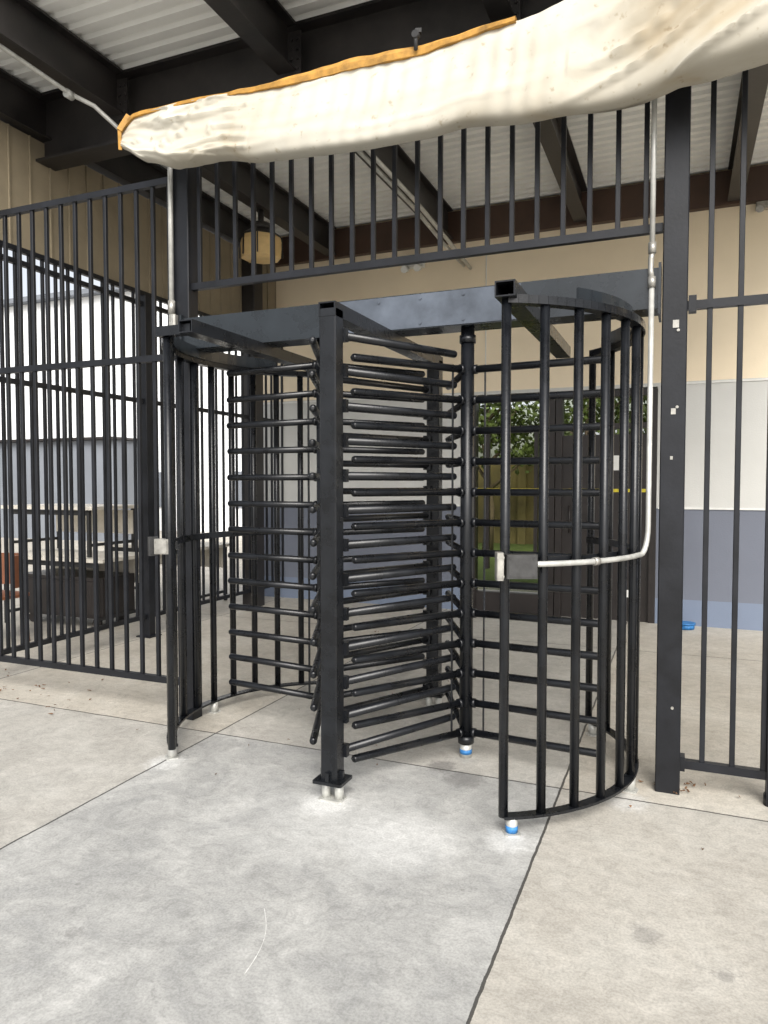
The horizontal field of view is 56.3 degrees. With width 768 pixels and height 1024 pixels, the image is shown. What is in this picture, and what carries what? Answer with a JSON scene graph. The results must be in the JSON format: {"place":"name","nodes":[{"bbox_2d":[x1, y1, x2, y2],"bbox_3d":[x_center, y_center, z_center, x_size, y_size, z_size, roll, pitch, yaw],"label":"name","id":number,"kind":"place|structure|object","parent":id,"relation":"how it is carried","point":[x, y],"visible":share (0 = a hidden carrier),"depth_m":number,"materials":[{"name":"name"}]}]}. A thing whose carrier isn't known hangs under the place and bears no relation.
{"place":"outdoors","nodes":[
{"label":"outdoors","id":0,"kind":"place"},
{"bbox_2d":[2,248,644,434],"label":"sky","id":1,"kind":"structure","parent":0,"point":[24,258],"materials":[{"name":"white"}]},
{"bbox_2d":[0,531,767,1023],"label":"concrete ground","id":2,"kind":"structure","parent":0,"point":[142,881],"depth_m":2.89,"materials":[{"name":"grey concrete"}]},
{"bbox_2d":[1,553,29,632],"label":"outdoor chair","id":3,"kind":"object","parent":2,"relation":"on","point":[16,556],"visible":0.27,"depth_m":6.68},
{"bbox_2d":[0,436,137,541],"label":"grey outbuilding","id":4,"kind":"structure","parent":2,"relation":"on","point":[99,464],"depth_m":18.82,"materials":[{"name":"paint"}]},
{"bbox_2d":[23,568,134,625],"bbox_3d":[-3.313,0.924,7.752,1.150,0.528,0.520,1,2,22],"label":"storage cart","id":5,"kind":"object","parent":2,"relation":"on","point":[90,595],"visible":0.36,"depth_m":7.54,"materials":[{"name":"paint"}]},
{"bbox_2d":[1,503,228,631],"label":"stacked school tables","id":6,"kind":"object","parent":2,"relation":"on","point":[100,527],"visible":0.28,"depth_m":7.87,"materials":[{"name":"beige wood"}]},
{"bbox_2d":[0,285,241,531],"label":"white hall building","id":7,"kind":"structure","parent":2,"relation":"on","point":[86,357],"depth_m":23.34,"materials":[{"name":"white paint"}]},
{"bbox_2d":[0,240,284,654],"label":"steel side fence","id":8,"kind":"object","parent":2,"relation":"on","point":[147,446],"visible":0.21,"depth_m":6.50,"materials":[{"name":"black metal"}]},
{"bbox_2d":[173,167,201,719],"bbox_3d":[-1.241,-0.483,4.540,0.112,3.600,0.100,1,2,22],"label":"fence post","id":9,"kind":"object","parent":2,"relation":"on","point":[185,231],"visible":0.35,"depth_m":4.48,"materials":[{"name":"black metal"}]},
{"bbox_2d":[0,177,178,684],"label":"steel picket fence","id":10,"kind":"object","parent":9,"relation":"attached to","point":[92,363],"visible":0.88,"depth_m":4.87,"materials":[{"name":"black metal"}]},
{"bbox_2d":[0,43,656,566],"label":"electrical conduit","id":11,"kind":"object","parent":9,"relation":"attached to","point":[70,95],"visible":0.8,"depth_m":3.43,"materials":[{"name":"metal"}]},
{"bbox_2d":[117,0,767,168],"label":"rolled canvas awning","id":12,"kind":"object","parent":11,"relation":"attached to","point":[563,58],"visible":1,"depth_m":3.43,"materials":[{"name":"beige fabric"}]},
{"bbox_2d":[191,102,662,290],"bbox_3d":[0.070,-1.795,3.944,2.740,0.870,0.038,1,2,22],"label":"steel picket fence","id":13,"kind":"object","parent":9,"relation":"attached to","point":[562,239],"visible":0.68,"depth_m":3.89,"materials":[{"name":"black metal"}]},
{"bbox_2d":[241,259,264,605],"bbox_3d":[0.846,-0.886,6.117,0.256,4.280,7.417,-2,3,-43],"label":"column","id":14,"kind":"structure","parent":2,"relation":"on","point":[252,297],"depth_m":8.68,"materials":[{"name":"black metal"}]},
{"bbox_2d":[0,120,275,314],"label":"tan fascia siding","id":15,"kind":"object","parent":14,"relation":"attached to","point":[26,178],"visible":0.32,"depth_m":6.46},
{"bbox_2d":[36,0,562,170],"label":"girder","id":16,"kind":"object","parent":14,"relation":"on","point":[79,133],"visible":0.29,"depth_m":5.18,"materials":[{"name":"black metal"}]},
{"bbox_2d":[0,68,250,246],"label":"edge beam","id":17,"kind":"structure","parent":16,"relation":"attached to","point":[22,106],"depth_m":6.59,"materials":[{"name":"brown metal"}]},
{"bbox_2d":[0,0,767,255],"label":"purlins","id":18,"kind":"object","parent":16,"relation":"attached to","point":[31,33],"visible":0.52,"depth_m":5.28,"materials":[{"name":"grey paint"}]},
{"bbox_2d":[239,209,282,264],"bbox_3d":[-1.269,-2.855,7.414,0.426,0.510,0.426,1,2,22],"label":"canopy lamp","id":19,"kind":"object","parent":18,"relation":"attached to","point":[262,241],"visible":0.79,"depth_m":7.30,"materials":[{"name":"beige"}]},
{"bbox_2d":[118,0,517,112],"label":"bolts","id":20,"kind":"object","parent":18,"relation":"attached to","point":[290,59],"visible":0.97,"depth_m":4.90,"materials":[{"name":"grey paint"}]},
{"bbox_2d":[0,0,767,235],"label":"corrugated sheet","id":21,"kind":"object","parent":18,"relation":"on","point":[124,34],"visible":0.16,"depth_m":6.62,"materials":[{"name":"white metal"}]},
{"bbox_2d":[244,908,266,973],"bbox_3d":[-0.409,1.403,2.360,0.032,0.001,0.340,0,2,1],"label":"scratch mark","id":22,"kind":"object","parent":2,"relation":"on","point":[261,945],"visible":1,"depth_m":2.31,"materials":[{"name":"paint"}]},
{"bbox_2d":[0,631,740,849],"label":"leaf litter","id":23,"kind":"object","parent":2,"relation":"on","point":[375,744],"visible":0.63,"depth_m":4.22,"materials":[{"name":"brown plant"}]},
{"bbox_2d":[148,262,661,836],"bbox_3d":[0.050,0.069,4.037,2.782,2.542,1.701,1,2,22],"label":"full height turnstile","id":24,"kind":"object","parent":2,"relation":"on","point":[536,310],"visible":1,"depth_m":3.73,"materials":[{"name":"black paint"}]},
{"bbox_2d":[263,163,767,630],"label":"banded wall","id":25,"kind":"structure","parent":2,"relation":"on","point":[611,256],"depth_m":7.68,"materials":[{"name":"paint"}]},
{"bbox_2d":[401,263,424,272],"bbox_3d":[0.332,-2.928,8.508,0.280,0.202,0.159,1,2,22],"label":"emergency light","id":26,"kind":"object","parent":25,"relation":"attached to","point":[415,267],"visible":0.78,"depth_m":8.47,"materials":[{"name":"white plastic"}]},
{"bbox_2d":[263,255,767,509],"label":"wall trim","id":27,"kind":"structure","parent":25,"relation":"attached to","point":[721,381],"depth_m":7.43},
{"bbox_2d":[473,388,657,623],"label":"double doors","id":28,"kind":"structure","parent":25,"relation":"attached to","point":[560,507],"depth_m":8.00,"materials":[{"name":"paint"}]},
{"bbox_2d":[476,396,646,591],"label":"door glass panes","id":29,"kind":"object","parent":28,"relation":"attached to","point":[522,476],"visible":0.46,"depth_m":8.27,"materials":[{"name":"grey"}]},
{"bbox_2d":[478,488,645,491],"bbox_3d":[1.962,-0.243,8.048,1.915,0.040,0.004,1,2,22],"label":"yellow door stripe","id":30,"kind":"object","parent":28,"relation":"attached to","point":[617,490],"depth_m":8.16,"materials":[{"name":"yellow paint"}]},
{"bbox_2d":[614,455,627,596],"bbox_3d":[2.518,0.156,7.833,0.330,1.540,0.004,1,2,22],"label":"door notice","id":31,"kind":"object","parent":28,"relation":"attached to","point":[616,462],"depth_m":7.80,"materials":[{"name":"white plastic"}]},
{"bbox_2d":[756,200,767,211],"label":"security light","id":32,"kind":"object","parent":25,"relation":"attached to","point":[761,206],"visible":1,"depth_m":7.08,"materials":[{"name":"metal"}]},
{"bbox_2d":[655,86,690,794],"bbox_3d":[1.388,-0.439,3.449,0.112,3.600,0.106,1,2,22],"label":"fence post","id":33,"kind":"object","parent":2,"relation":"on","point":[673,401],"visible":0.94,"depth_m":3.41,"materials":[{"name":"black metal"}]},
{"bbox_2d":[682,621,695,629],"bbox_3d":[3.110,1.169,7.407,0.190,0.061,0.190,1,2,22],"label":"blue lid","id":34,"kind":"object","parent":2,"relation":"on","point":[688,625],"visible":0.63,"depth_m":7.33,"materials":[{"name":"blue plastic"}]},
{"bbox_2d":[680,70,767,806],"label":"steel gate","id":35,"kind":"structure","parent":2,"relation":"on","point":[710,303],"depth_m":3.35,"materials":[{"name":"black metal"}]},
{"bbox_2d":[275,164,767,266],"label":"wall beam","id":36,"kind":"structure","parent":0,"point":[603,208],"depth_m":7.96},
{"bbox_2d":[479,401,584,435],"bbox_3d":[2.473,-1.357,15.240,3.907,4.502,4.004,1,2,22],"label":"garden tree","id":37,"kind":"object","parent":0,"point":[493,406],"visible":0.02,"depth_m":14.80,"materials":[{"name":"green plant"}]},
{"bbox_2d":[520,402,646,434],"bbox_3d":[4.574,-1.495,15.995,4.422,4.717,4.712,1,2,22],"label":"garden tree","id":38,"kind":"object","parent":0,"point":[584,432],"depth_m":15.23,"materials":[{"name":"green plant"}]}
]}

